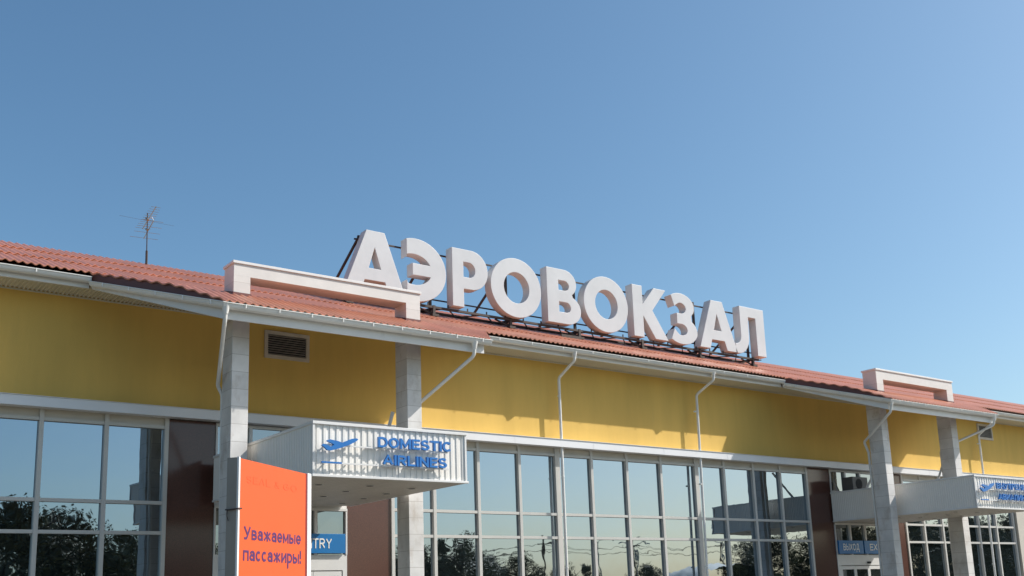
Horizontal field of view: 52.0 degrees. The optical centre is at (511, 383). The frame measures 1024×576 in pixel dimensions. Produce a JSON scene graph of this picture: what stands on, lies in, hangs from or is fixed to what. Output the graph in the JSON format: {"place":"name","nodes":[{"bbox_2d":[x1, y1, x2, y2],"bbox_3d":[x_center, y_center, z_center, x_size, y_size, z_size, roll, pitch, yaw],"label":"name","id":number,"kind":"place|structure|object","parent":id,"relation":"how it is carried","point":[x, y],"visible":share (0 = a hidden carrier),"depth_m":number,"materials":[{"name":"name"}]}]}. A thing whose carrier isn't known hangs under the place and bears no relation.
{"place":"outdoors","nodes":[
{"label":"outdoors","id":0,"kind":"place"},
{"bbox_2d":[225,456,310,575],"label":"notice board","id":1,"kind":"object","parent":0,"point":[268,520],"visible":1,"depth_m":8.84,"materials":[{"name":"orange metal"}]},
{"bbox_2d":[0,240,1023,575],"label":"terminal building","id":2,"kind":"structure","parent":0,"point":[136,398],"depth_m":24.04,"materials":[{"name":"yellow paint"}]},
{"bbox_2d":[0,406,168,575],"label":"window","id":3,"kind":"structure","parent":2,"relation":"in","point":[82,493],"depth_m":19.13,"materials":[{"name":"clear glass"}]},
{"bbox_2d":[120,206,171,263],"bbox_3d":[-8.160,-3.191,23.373,0.996,1.320,1.429,-2,-12,-2],"label":"tv antenna","id":4,"kind":"object","parent":2,"relation":"on","point":[147,238],"visible":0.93,"depth_m":23.41,"materials":[{"name":"metal"}]},
{"bbox_2d":[313,571,341,575],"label":"door","id":5,"kind":"structure","parent":2,"relation":"in","point":[317,573],"depth_m":21.68,"materials":[{"name":"white glass"}]},
{"bbox_2d":[311,534,345,552],"bbox_3d":[-4.025,3.280,21.593,1.320,0.400,0.057,7,-15,-36],"label":"door sign","id":6,"kind":"object","parent":2,"relation":"attached to","point":[328,543],"visible":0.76,"depth_m":21.73,"materials":[{"name":"blue plastic"}]},
{"bbox_2d":[212,411,468,505],"bbox_3d":[-3.398,1.189,19.634,3.161,1.759,4.704,7,-15,-36],"label":"entrance canopy","id":7,"kind":"object","parent":2,"relation":"attached to","point":[300,448],"visible":0.77,"depth_m":17.87,"materials":[{"name":"white metal"}]},
{"bbox_2d":[321,437,450,469],"bbox_3d":[-2.089,1.144,17.590,2.462,0.488,0.116,7,-15,-36],"label":"canopy sign","id":8,"kind":"object","parent":7,"relation":"attached to","point":[410,443],"visible":1,"depth_m":17.72,"materials":[{"name":"blue plastic"}]},
{"bbox_2d":[336,230,766,366],"bbox_3d":[1.346,-1.927,29.092,14.839,1.926,1.918,7,-15,-36],"label":"rooftop sign","id":9,"kind":"object","parent":2,"relation":"on","point":[634,308],"visible":0.93,"depth_m":27.89,"materials":[{"name":"white painted metal"},{"name":"dark steel"}]},
{"bbox_2d":[390,441,816,575],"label":"window","id":10,"kind":"structure","parent":2,"relation":"in","point":[627,514],"depth_m":26.68,"materials":[{"name":"clear glass"}]},
{"bbox_2d":[842,566,855,575],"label":"door","id":11,"kind":"structure","parent":2,"relation":"in","point":[846,570],"depth_m":31.89,"materials":[{"name":"clear glass"}]},
{"bbox_2d":[837,540,863,553],"bbox_3d":[10.346,4.980,32.051,1.210,0.400,0.057,7,-15,-36],"label":"door sign","id":12,"kind":"object","parent":2,"relation":"attached to","point":[849,547],"visible":1,"depth_m":32.00,"materials":[{"name":"blue plastic"}]},
{"bbox_2d":[855,566,869,575],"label":"door","id":13,"kind":"structure","parent":2,"relation":"in","point":[860,570],"depth_m":32.29,"materials":[{"name":"clear glass"}]},
{"bbox_2d":[863,541,880,553],"bbox_3d":[11.368,5.101,32.795,1.210,0.400,0.057,7,-15,-36],"label":"door sign","id":14,"kind":"object","parent":2,"relation":"attached to","point":[870,547],"visible":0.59,"depth_m":32.59,"materials":[{"name":"blue plastic"}]},
{"bbox_2d":[869,566,880,575],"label":"door","id":15,"kind":"structure","parent":2,"relation":"in","point":[873,570],"depth_m":32.66,"materials":[{"name":"clear glass"}]},
{"bbox_2d":[830,464,1023,522],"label":"entrance canopy","id":16,"kind":"object","parent":2,"relation":"attached to","point":[947,498],"visible":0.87,"depth_m":29.55,"materials":[{"name":"white metal"}]},
{"bbox_2d":[842,477,867,490],"bbox_3d":[10.420,3.084,31.873,0.740,0.480,0.386,7,-15,-36],"label":"air conditioner","id":17,"kind":"object","parent":16,"relation":"on","point":[850,483],"visible":0.76,"depth_m":31.68,"materials":[{"name":"black"}]},
{"bbox_2d":[979,483,1023,501],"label":"canopy sign","id":18,"kind":"object","parent":16,"relation":"attached to","point":[1005,497],"visible":1,"depth_m":29.01,"materials":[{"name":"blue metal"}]},
{"bbox_2d":[897,474,1021,575],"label":"window","id":19,"kind":"structure","parent":2,"relation":"in","point":[928,542],"depth_m":36.12,"materials":[{"name":"clear glass"}]},
{"bbox_2d":[0,0,1023,404],"label":"sky","id":20,"kind":"structure","parent":0,"point":[849,174],"materials":[{"name":"blue"}]}
]}

